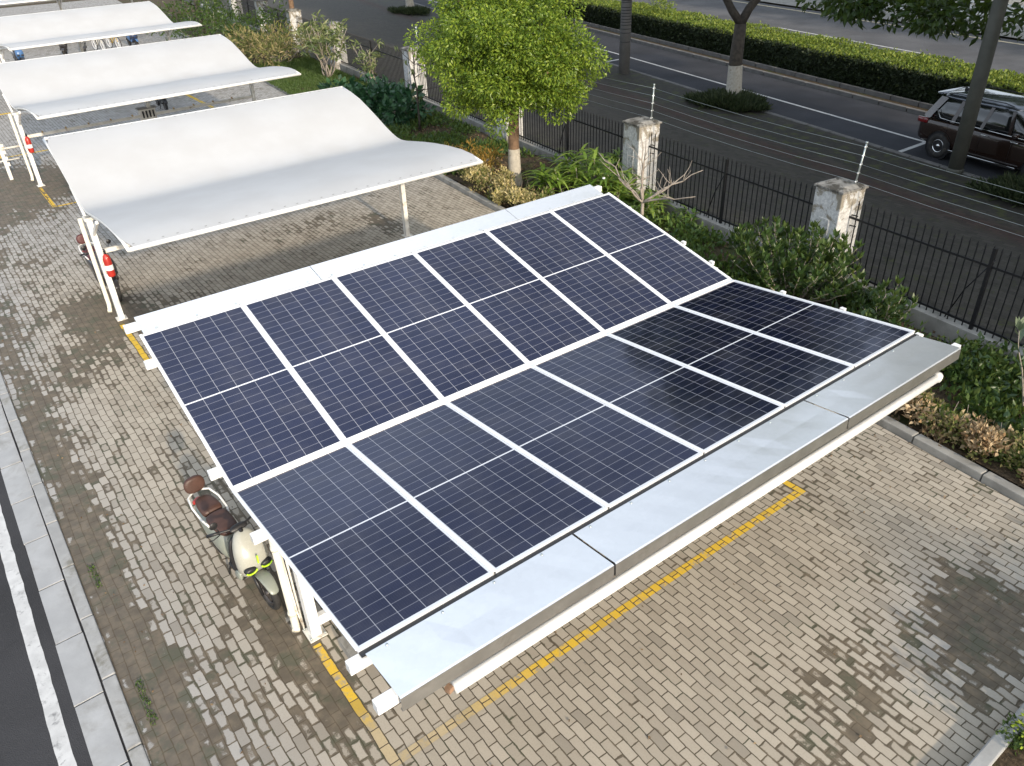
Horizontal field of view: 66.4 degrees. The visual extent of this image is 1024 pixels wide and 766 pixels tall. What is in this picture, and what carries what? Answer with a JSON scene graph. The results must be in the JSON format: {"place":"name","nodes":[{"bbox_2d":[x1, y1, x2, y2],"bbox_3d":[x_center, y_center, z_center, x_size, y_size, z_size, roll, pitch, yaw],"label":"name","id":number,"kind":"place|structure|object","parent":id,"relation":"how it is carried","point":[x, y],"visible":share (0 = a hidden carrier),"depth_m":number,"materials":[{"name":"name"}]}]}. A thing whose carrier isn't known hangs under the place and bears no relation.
{"place":"outdoors","nodes":[
{"label":"outdoors","id":0,"kind":"place"},
{"bbox_2d":[0,470,92,765],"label":"access road","id":1,"kind":"structure","parent":0,"point":[25,738],"depth_m":8.22,"materials":[{"name":"grey asphalt"}]},
{"bbox_2d":[0,505,76,765],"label":"road edge line","id":2,"kind":"object","parent":1,"relation":"on","point":[55,722],"visible":1,"depth_m":8.54,"materials":[{"name":"paint"}]},
{"bbox_2d":[81,41,86,51],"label":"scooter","id":3,"kind":"object","parent":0,"point":[84,47],"visible":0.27,"depth_m":41.88,"materials":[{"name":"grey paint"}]},
{"bbox_2d":[0,0,1023,765],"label":"parking pavement","id":4,"kind":"structure","parent":0,"point":[912,616],"depth_m":8.82,"materials":[{"name":"brick"}]},
{"bbox_2d":[0,144,23,179],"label":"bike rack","id":5,"kind":"object","parent":4,"relation":"on","point":[4,158],"visible":0.93,"depth_m":22.92,"materials":[{"name":"white metal"}]},
{"bbox_2d":[11,49,24,60],"bbox_3d":[-25.021,-16.638,39.602,0.654,1.150,1.772,-28,40,-34],"label":"scooter","id":6,"kind":"object","parent":4,"relation":"on","point":[17,55],"visible":0.52,"depth_m":39.26,"materials":[{"name":"blue paint"}]},
{"bbox_2d":[38,187,75,207],"bbox_3d":[-10.043,-6.368,23.443,7.200,0.001,2.200,-23,38,-30],"label":"yellow bay line","id":7,"kind":"object","parent":4,"relation":"on","point":[47,197],"visible":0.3,"depth_m":21.44,"materials":[{"name":"yellow paint"}]},
{"bbox_2d":[59,44,67,54],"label":"scooter","id":8,"kind":"object","parent":4,"relation":"on","point":[63,48],"visible":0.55,"depth_m":41.50,"materials":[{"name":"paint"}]},
{"bbox_2d":[0,0,132,9],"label":"membrane canopy","id":9,"kind":"object","parent":4,"relation":"on","point":[9,2],"visible":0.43,"depth_m":43.67,"materials":[{"name":"white fabric"}]},
{"bbox_2d":[91,39,106,49],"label":"bicycle","id":10,"kind":"object","parent":4,"relation":"on","point":[95,41],"visible":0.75,"depth_m":42.95,"materials":[{"name":"rubber"}]},
{"bbox_2d":[76,234,122,301],"bbox_3d":[-8.392,-2.393,15.968,0.654,1.150,1.772,-26,39,-33],"label":"scooter","id":11,"kind":"object","parent":4,"relation":"on","point":[80,240],"visible":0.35,"depth_m":15.70,"materials":[{"name":"paint"}]},
{"bbox_2d":[0,1,201,62],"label":"membrane canopy","id":12,"kind":"object","parent":4,"relation":"on","point":[42,29],"visible":0.77,"depth_m":32.98,"materials":[{"name":"white fabric"}]},
{"bbox_2d":[0,94,213,114],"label":"yellow bay line","id":13,"kind":"object","parent":4,"relation":"on","point":[198,100],"visible":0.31,"depth_m":31.39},
{"bbox_2d":[105,37,121,47],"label":"bicycle","id":14,"kind":"object","parent":4,"relation":"on","point":[109,42],"visible":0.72,"depth_m":43.43,"materials":[{"name":"rubber"}]},
{"bbox_2d":[86,564,158,725],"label":"weeds","id":15,"kind":"object","parent":4,"relation":"on","point":[149,701],"visible":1,"depth_m":7.97,"materials":[{"name":"green plant"}]},
{"bbox_2d":[125,34,138,45],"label":"scooter","id":16,"kind":"object","parent":4,"relation":"on","point":[130,39],"visible":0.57,"depth_m":43.37,"materials":[{"name":"blue paint"}]},
{"bbox_2d":[118,322,150,360],"bbox_3d":[-4.346,-1.876,15.961,6.580,0.001,1.900,-23,38,-30],"label":"yellow bay line","id":17,"kind":"object","parent":4,"relation":"on","point":[138,347],"visible":0.22,"depth_m":14.26,"materials":[{"name":"yellow paint"}]},
{"bbox_2d":[135,105,157,120],"bbox_3d":[-11.012,-7.638,24.024,0.540,1.600,0.300,-25,39,-32],"label":"charging cabinet","id":18,"kind":"object","parent":4,"relation":"on","point":[143,112],"visible":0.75,"depth_m":23.59,"materials":[{"name":"white metal"}]},
{"bbox_2d":[0,34,300,186],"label":"membrane canopy","id":19,"kind":"object","parent":4,"relation":"on","point":[55,86],"visible":0.98,"depth_m":23.01,"materials":[{"name":"white fabric"}]},
{"bbox_2d":[23,133,33,152],"bbox_3d":[-13.505,-6.705,21.870,0.146,0.530,0.152,1,32,5],"label":"fire extinguisher","id":20,"kind":"object","parent":19,"relation":"attached to","point":[29,147],"visible":1,"depth_m":21.84,"materials":[{"name":"red metal"}]},
{"bbox_2d":[155,98,167,109],"bbox_3d":[-13.635,-11.192,30.245,0.653,1.150,1.772,-22,37,-28],"label":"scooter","id":21,"kind":"object","parent":4,"relation":"on","point":[160,101],"visible":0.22,"depth_m":30.03,"materials":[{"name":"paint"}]},
{"bbox_2d":[183,475,280,609],"bbox_3d":[-3.196,1.801,8.989,0.653,1.150,1.772,-29,41,-35],"label":"scooter","id":22,"kind":"object","parent":4,"relation":"on","point":[228,535],"visible":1,"depth_m":8.71,"materials":[{"name":"beige paint"}]},
{"bbox_2d":[42,86,482,320],"bbox_3d":[-4.886,-3.450,15.694,6.693,2.987,5.744,-23,38,-30],"label":"membrane canopy","id":23,"kind":"object","parent":4,"relation":"on","point":[139,185],"visible":1,"depth_m":15.11,"materials":[{"name":"white fabric"}]},
{"bbox_2d":[100,249,115,276],"bbox_3d":[-7.474,-2.220,14.472,0.146,0.530,0.152,1,32,5],"label":"fire extinguisher","id":24,"kind":"object","parent":23,"relation":"attached to","point":[108,267],"visible":1,"depth_m":14.44,"materials":[{"name":"red metal"}]},
{"bbox_2d":[338,454,703,658],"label":"support beam","id":25,"kind":"structure","parent":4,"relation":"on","point":[347,648],"depth_m":8.24,"materials":[{"name":"metal"}]},
{"bbox_2d":[123,177,960,715],"bbox_3d":[0.312,0.471,9.157,7.125,3.000,5.889,-23,38,-30],"label":"solar carport","id":26,"kind":"object","parent":4,"relation":"on","point":[409,449],"visible":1,"depth_m":7.89,"materials":[{"name":"blue glass"}]},
{"bbox_2d":[312,474,805,765],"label":"yellow bay line","id":27,"kind":"object","parent":4,"relation":"on","point":[392,756],"visible":0.78,"depth_m":8.10,"materials":[{"name":"yellow paint"}]},
{"bbox_2d":[174,29,1023,505],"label":"kerb","id":28,"kind":"structure","parent":4,"relation":"on","point":[1004,487],"depth_m":10.74,"materials":[{"name":"concrete"}]},
{"bbox_2d":[967,703,1023,765],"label":"kerb","id":29,"kind":"structure","parent":4,"relation":"on","point":[992,750],"depth_m":7.05,"materials":[{"name":"concrete"}]},
{"bbox_2d":[995,712,1023,754],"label":"weeds","id":30,"kind":"object","parent":4,"relation":"on","point":[1016,743],"visible":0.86,"depth_m":7.13,"materials":[{"name":"green plant"}]},
{"bbox_2d":[0,0,1023,488],"bbox_3d":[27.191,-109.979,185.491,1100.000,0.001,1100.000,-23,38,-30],"label":"ground","id":31,"kind":"structure","parent":0,"point":[450,178],"depth_m":61.83,"materials":[{"name":"soil"}]},
{"bbox_2d":[0,401,129,765],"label":"gutter","id":32,"kind":"object","parent":31,"relation":"on","point":[99,730],"visible":0.98,"depth_m":8.95,"materials":[{"name":"grey concrete"}]},
{"bbox_2d":[0,399,131,765],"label":"kerb bedding","id":33,"kind":"object","parent":31,"relation":"on","point":[108,702],"depth_m":8.93,"materials":[{"name":"concrete"}]},
{"bbox_2d":[0,371,150,765],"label":"kerb","id":34,"kind":"structure","parent":31,"relation":"on","point":[135,748],"depth_m":8.99,"materials":[{"name":"concrete"}]},
{"bbox_2d":[404,0,987,181],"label":"street kerb","id":35,"kind":"structure","parent":31,"relation":"on","point":[864,142],"depth_m":24.29,"materials":[{"name":"concrete"}]},
{"bbox_2d":[476,0,932,115],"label":"median kerb","id":36,"kind":"structure","parent":31,"relation":"on","point":[915,111],"depth_m":31.72,"materials":[{"name":"concrete"}]},
{"bbox_2d":[2,199,1023,765],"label":"fallen leaf","id":37,"kind":"object","parent":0,"point":[554,631],"visible":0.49,"depth_m":9.36,"materials":[{"name":"brown plant"}]},
{"bbox_2d":[162,8,1023,486],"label":"planting soil","id":38,"kind":"structure","parent":0,"point":[994,466],"depth_m":19.83,"materials":[{"name":"brown soil"}]},
{"bbox_2d":[193,0,205,35],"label":"leafy tree","id":39,"kind":"object","parent":38,"relation":"on","point":[199,16],"visible":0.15,"depth_m":43.77,"materials":[{"name":"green plant"}]},
{"bbox_2d":[141,0,290,47],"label":"dark bushes","id":40,"kind":"object","parent":38,"relation":"on","point":[204,16],"visible":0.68,"depth_m":41.59,"materials":[{"name":"green plant"}]},
{"bbox_2d":[222,20,324,66],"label":"dry reeds","id":41,"kind":"object","parent":38,"relation":"on","point":[277,45],"visible":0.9,"depth_m":36.79,"materials":[{"name":"plant"}]},
{"bbox_2d":[252,56,367,94],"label":"grass","id":42,"kind":"structure","parent":38,"relation":"on","point":[310,71],"depth_m":33.93,"materials":[{"name":"green plant"}]},
{"bbox_2d":[292,9,354,76],"bbox_3d":[-7.945,-14.446,33.533,2.751,2.687,2.603,-23,38,-30],"label":"oleander shrub","id":43,"kind":"object","parent":38,"relation":"on","point":[331,41],"visible":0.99,"depth_m":33.39,"materials":[{"name":"green plant"}]},
{"bbox_2d":[347,38,384,83],"bbox_3d":[-5.882,-13.026,31.781,1.599,2.015,2.154,-6,32,-5],"label":"oleander shrub","id":44,"kind":"object","parent":38,"relation":"on","point":[365,67],"visible":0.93,"depth_m":31.64,"materials":[{"name":"green plant"}]},
{"bbox_2d":[316,72,437,125],"bbox_3d":[-4.887,-10.319,28.310,2.760,1.498,6.372,-23,38,-30],"label":"dark leaf shrub","id":45,"kind":"object","parent":38,"relation":"on","point":[382,98],"visible":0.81,"depth_m":27.29,"materials":[{"name":"green plant"}]},
{"bbox_2d":[394,45,441,130],"bbox_3d":[-3.025,-9.639,25.608,1.248,2.654,1.952,-23,38,-30],"label":"young tree","id":46,"kind":"object","parent":38,"relation":"on","point":[416,89],"visible":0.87,"depth_m":25.61,"materials":[{"name":"green plant"}]},
{"bbox_2d":[374,88,535,175],"bbox_3d":[-3.514,-8.858,26.684,3.182,0.462,12.367,-19,36,-25],"label":"ground cover","id":47,"kind":"object","parent":38,"relation":"on","point":[443,137],"visible":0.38,"depth_m":25.05,"materials":[{"name":"green plant"}]},
{"bbox_2d":[444,136,506,171],"bbox_3d":[-1.074,-6.356,21.779,2.125,1.075,1.390,22,39,33],"label":"rusty shrub","id":48,"kind":"object","parent":38,"relation":"on","point":[489,160],"visible":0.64,"depth_m":21.46,"materials":[{"name":"orange plant"}]},
{"bbox_2d":[402,0,612,186],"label":"round tree","id":49,"kind":"object","parent":38,"relation":"on","point":[495,55],"visible":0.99,"depth_m":18.19,"materials":[{"name":"green plant"}]},
{"bbox_2d":[456,162,560,216],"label":"kerb shrubs","id":50,"kind":"object","parent":38,"relation":"on","point":[504,190],"visible":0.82,"depth_m":20.05,"materials":[{"name":"beige plant"}]},
{"bbox_2d":[517,143,657,200],"bbox_3d":[1.906,-5.274,19.674,3.511,1.276,3.277,4,33,11],"label":"lady palm","id":51,"kind":"object","parent":38,"relation":"on","point":[549,176],"visible":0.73,"depth_m":19.30,"materials":[{"name":"green plant"}]},
{"bbox_2d":[596,182,674,220],"bbox_3d":[2.673,-4.402,18.841,2.673,0.867,2.589,-23,38,-30],"label":"lady palm","id":52,"kind":"object","parent":38,"relation":"on","point":[650,205],"visible":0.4,"depth_m":18.49,"materials":[{"name":"green plant"}]},
{"bbox_2d":[599,137,702,215],"bbox_3d":[3.013,-4.473,17.644,2.440,2.003,1.208,8,34,16],"label":"bare shrub","id":53,"kind":"object","parent":38,"relation":"on","point":[638,197],"visible":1,"depth_m":17.67,"materials":[{"name":"brown plant"}]},
{"bbox_2d":[657,205,705,228],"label":"broad leaf plant","id":54,"kind":"object","parent":38,"relation":"on","point":[686,211],"visible":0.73,"depth_m":18.08,"materials":[{"name":"green plant"}]},
{"bbox_2d":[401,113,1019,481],"bbox_3d":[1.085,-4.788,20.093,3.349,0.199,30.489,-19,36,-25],"label":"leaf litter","id":55,"kind":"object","parent":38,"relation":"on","point":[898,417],"visible":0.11,"depth_m":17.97,"materials":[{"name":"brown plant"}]},
{"bbox_2d":[537,194,1023,470],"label":"ground cover","id":56,"kind":"object","parent":38,"relation":"on","point":[701,232],"visible":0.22,"depth_m":14.40,"materials":[{"name":"green plant"}]},
{"bbox_2d":[727,215,870,301],"bbox_3d":[5.321,-2.359,14.588,1.972,1.555,2.902,-23,38,-30],"label":"photinia shrub","id":57,"kind":"object","parent":38,"relation":"on","point":[809,267],"visible":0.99,"depth_m":14.35,"materials":[{"name":"green plant"}]},
{"bbox_2d":[858,276,917,322],"bbox_3d":[6.462,-1.351,13.423,0.778,1.006,0.772,-7,33,-8],"label":"photinia shrub","id":58,"kind":"object","parent":38,"relation":"on","point":[894,303],"visible":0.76,"depth_m":13.27,"materials":[{"name":"green plant"}]},
{"bbox_2d":[826,278,1023,433],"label":"ground cover","id":59,"kind":"object","parent":38,"relation":"on","point":[991,362],"visible":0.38,"depth_m":11.87,"materials":[{"name":"green plant"}]},
{"bbox_2d":[895,385,1023,485],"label":"kerb shrubs","id":60,"kind":"object","parent":38,"relation":"on","point":[989,438],"visible":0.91,"depth_m":10.63,"materials":[{"name":"beige plant"}]},
{"bbox_2d":[1007,317,1023,413],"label":"loquat plant","id":61,"kind":"object","parent":38,"relation":"on","point":[1019,324],"visible":0.85,"depth_m":10.73,"materials":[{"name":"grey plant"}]},
{"bbox_2d":[184,0,1023,347],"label":"sidewalk","id":62,"kind":"structure","parent":0,"point":[922,192],"depth_m":21.22,"materials":[{"name":"grey concrete"}]},
{"bbox_2d":[229,0,242,22],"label":"fence pillar","id":63,"kind":"structure","parent":62,"relation":"on","point":[232,2],"depth_m":49.60,"materials":[{"name":"concrete"}]},
{"bbox_2d":[253,0,270,35],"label":"fence pillar","id":64,"kind":"structure","parent":62,"relation":"on","point":[261,3],"depth_m":44.45,"materials":[{"name":"concrete"}]},
{"bbox_2d":[288,0,293,8],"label":"leafy tree","id":65,"kind":"object","parent":62,"relation":"on","point":[291,4],"visible":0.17,"depth_m":40.00,"materials":[{"name":"brown plant"}]},
{"bbox_2d":[285,8,305,51],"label":"fence pillar","id":66,"kind":"structure","parent":62,"relation":"on","point":[292,14],"depth_m":39.82,"materials":[{"name":"concrete"}]},
{"bbox_2d":[326,21,347,69],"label":"fence pillar","id":67,"kind":"structure","parent":62,"relation":"on","point":[337,67],"depth_m":35.65,"materials":[{"name":"concrete"}]},
{"bbox_2d":[387,4,431,15],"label":"tree pit grass","id":68,"kind":"object","parent":62,"relation":"on","point":[416,10],"visible":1,"depth_m":51.88,"materials":[{"name":"green plant"}]},
{"bbox_2d":[405,0,413,6],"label":"street tree","id":69,"kind":"object","parent":62,"relation":"on","point":[409,3],"visible":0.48,"depth_m":52.77,"materials":[{"name":"white plant"}]},
{"bbox_2d":[401,46,427,97],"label":"fence pillar","id":70,"kind":"structure","parent":62,"relation":"on","point":[409,78],"depth_m":29.02,"materials":[{"name":"concrete"}]},
{"bbox_2d":[497,107,522,140],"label":"fence pillar","id":71,"kind":"structure","parent":62,"relation":"on","point":[505,134],"depth_m":24.20,"materials":[{"name":"concrete"}]},
{"bbox_2d":[199,4,1023,363],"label":"wall","id":72,"kind":"structure","parent":62,"relation":"on","point":[941,324],"depth_m":16.73,"materials":[{"name":"concrete"}]},
{"bbox_2d":[235,0,258,26],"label":"fence panel","id":73,"kind":"object","parent":72,"relation":"on","point":[247,4],"visible":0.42,"depth_m":47.51,"materials":[{"name":"black paint"}]},
{"bbox_2d":[263,4,289,36],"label":"fence panel","id":74,"kind":"object","parent":72,"relation":"on","point":[265,11],"visible":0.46,"depth_m":42.71,"materials":[{"name":"black paint"}]},
{"bbox_2d":[296,15,328,55],"bbox_3d":[-9.544,-16.704,38.108,0.070,1.740,5.643,-19,36,-24],"label":"fence panel","id":75,"kind":"object","parent":72,"relation":"on","point":[306,20],"visible":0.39,"depth_m":38.61,"materials":[{"name":"black paint"}]},
{"bbox_2d":[339,31,405,86],"bbox_3d":[-5.795,-13.376,32.595,0.070,1.740,8.060,-19,36,-24],"label":"fence panel","id":76,"kind":"object","parent":72,"relation":"on","point":[371,47],"visible":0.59,"depth_m":32.12,"materials":[{"name":"black paint"}]},
{"bbox_2d":[417,58,496,126],"bbox_3d":[-1.844,-9.868,26.784,0.070,1.740,6.448,-19,36,-24],"label":"fence panel","id":77,"kind":"object","parent":72,"relation":"on","point":[426,96],"visible":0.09,"depth_m":28.22,"materials":[{"name":"black paint"}]},
{"bbox_2d":[519,101,622,170],"bbox_3d":[1.551,-6.855,21.792,0.070,1.740,5.844,-19,36,-24],"label":"fence panel","id":78,"kind":"object","parent":72,"relation":"on","point":[566,126],"visible":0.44,"depth_m":21.63,"materials":[{"name":"black paint"}]},
{"bbox_2d":[646,133,812,248],"bbox_3d":[4.654,-4.100,17.229,0.070,1.740,5.291,-19,36,-24],"label":"fence panel","id":79,"kind":"object","parent":72,"relation":"on","point":[724,178],"visible":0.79,"depth_m":17.19,"materials":[{"name":"black paint"}]},
{"bbox_2d":[848,201,1023,346],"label":"fence panel","id":80,"kind":"object","parent":72,"relation":"on","point":[988,270],"visible":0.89,"depth_m":13.16,"materials":[{"name":"black paint"}]},
{"bbox_2d":[618,0,631,73],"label":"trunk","id":81,"kind":"object","parent":62,"relation":"on","point":[625,37],"visible":1,"depth_m":32.37,"materials":[{"name":"wood"}]},
{"bbox_2d":[622,116,661,196],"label":"fence pillar","id":82,"kind":"structure","parent":62,"relation":"on","point":[636,129],"depth_m":18.95,"materials":[{"name":"concrete"}]},
{"bbox_2d":[415,25,1022,236],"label":"electric fence","id":83,"kind":"object","parent":82,"relation":"on","point":[860,164],"visible":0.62,"depth_m":14.46,"materials":[{"name":"metal"}]},
{"bbox_2d":[682,86,772,114],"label":"tree pit grass","id":84,"kind":"object","parent":62,"relation":"on","point":[743,101],"visible":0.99,"depth_m":27.49,"materials":[{"name":"green plant"}]},
{"bbox_2d":[723,0,760,93],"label":"street tree","id":85,"kind":"object","parent":62,"relation":"on","point":[734,76],"visible":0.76,"depth_m":27.45,"materials":[{"name":"brown plant"}]},
{"bbox_2d":[806,177,868,282],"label":"fence pillar","id":86,"kind":"structure","parent":62,"relation":"on","point":[836,201],"depth_m":14.50,"materials":[{"name":"concrete"}]},
{"bbox_2d":[946,0,1008,173],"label":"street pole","id":87,"kind":"object","parent":62,"relation":"on","point":[975,94],"visible":0.99,"depth_m":19.59,"materials":[{"name":"metal"}]},
{"bbox_2d":[964,170,1023,207],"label":"tree pit grass","id":88,"kind":"object","parent":62,"relation":"on","point":[1009,181],"visible":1,"depth_m":19.13,"materials":[{"name":"green plant"}]},
{"bbox_2d":[795,0,1023,45],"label":"street tree","id":89,"kind":"object","parent":88,"relation":"on","point":[931,15],"visible":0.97,"depth_m":20.84,"materials":[{"name":"green plant"}]},
{"bbox_2d":[413,0,1019,179],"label":"street","id":90,"kind":"structure","parent":0,"point":[888,119],"depth_m":28.22,"materials":[{"name":"grey asphalt"}]},
{"bbox_2d":[430,0,1019,169],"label":"parking bay line","id":91,"kind":"object","parent":90,"relation":"on","point":[784,101],"depth_m":27.82,"materials":[{"name":"paint"}]},
{"bbox_2d":[606,59,924,151],"bbox_3d":[6.859,-12.652,32.523,1.670,0.001,40.788,-15,34,-19],"label":"parking bay line","id":92,"kind":"object","parent":90,"relation":"on","point":[911,147],"visible":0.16,"depth_m":23.30,"materials":[{"name":"paint"}]},
{"bbox_2d":[918,86,1023,175],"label":"parked car","id":93,"kind":"object","parent":90,"relation":"on","point":[998,137],"visible":0.94,"depth_m":20.92,"materials":[{"name":"brown paint"}]},
{"bbox_2d":[573,22,928,110],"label":"median verge","id":94,"kind":"structure","parent":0,"point":[916,107],"depth_m":31.89,"materials":[{"name":"soil"}]},
{"bbox_2d":[520,0,1023,104],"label":"median hedge","id":95,"kind":"object","parent":94,"relation":"on","point":[925,78],"visible":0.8,"depth_m":31.54,"materials":[{"name":"green plant"}]},
{"bbox_2d":[645,0,677,17],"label":"round shrub","id":96,"kind":"object","parent":95,"relation":"in","point":[662,6],"visible":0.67,"depth_m":40.83,"materials":[{"name":"green plant"}]},
{"bbox_2d":[615,0,1023,74],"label":"street","id":97,"kind":"structure","parent":0,"point":[1009,56],"depth_m":40.25,"materials":[{"name":"grey asphalt"}]},
{"bbox_2d":[779,27,918,52],"bbox_3d":[19.848,-13.148,32.451,0.137,0.001,26.066,-15,34,-19],"label":"lane dash","id":98,"kind":"object","parent":97,"relation":"on","point":[854,41],"visible":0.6,"depth_m":37.67,"materials":[{"name":"paint"}]},
{"bbox_2d":[735,1,1023,44],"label":"edge line","id":99,"kind":"object","parent":97,"relation":"on","point":[874,22],"depth_m":43.30,"materials":[{"name":"white paint"}]},
{"bbox_2d":[761,0,1023,38],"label":"sidewalk","id":100,"kind":"structure","parent":0,"point":[794,3],"depth_m":45.63,"materials":[{"name":"concrete"}]},
{"bbox_2d":[885,0,1023,26],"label":"street railing","id":101,"kind":"object","parent":100,"relation":"on","point":[972,1],"visible":0.07,"depth_m":40.44,"materials":[{"name":"white metal"}]},
{"bbox_2d":[992,734,1023,765],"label":"planting soil","id":102,"kind":"structure","parent":0,"point":[1008,757],"depth_m":7.00,"materials":[{"name":"brown soil"}]},
{"bbox_2d":[1011,713,1023,748],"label":"corner shrub","id":103,"kind":"object","parent":102,"relation":"on","point":[1016,725],"visible":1,"depth_m":6.96,"materials":[{"name":"green plant"}]}
]}

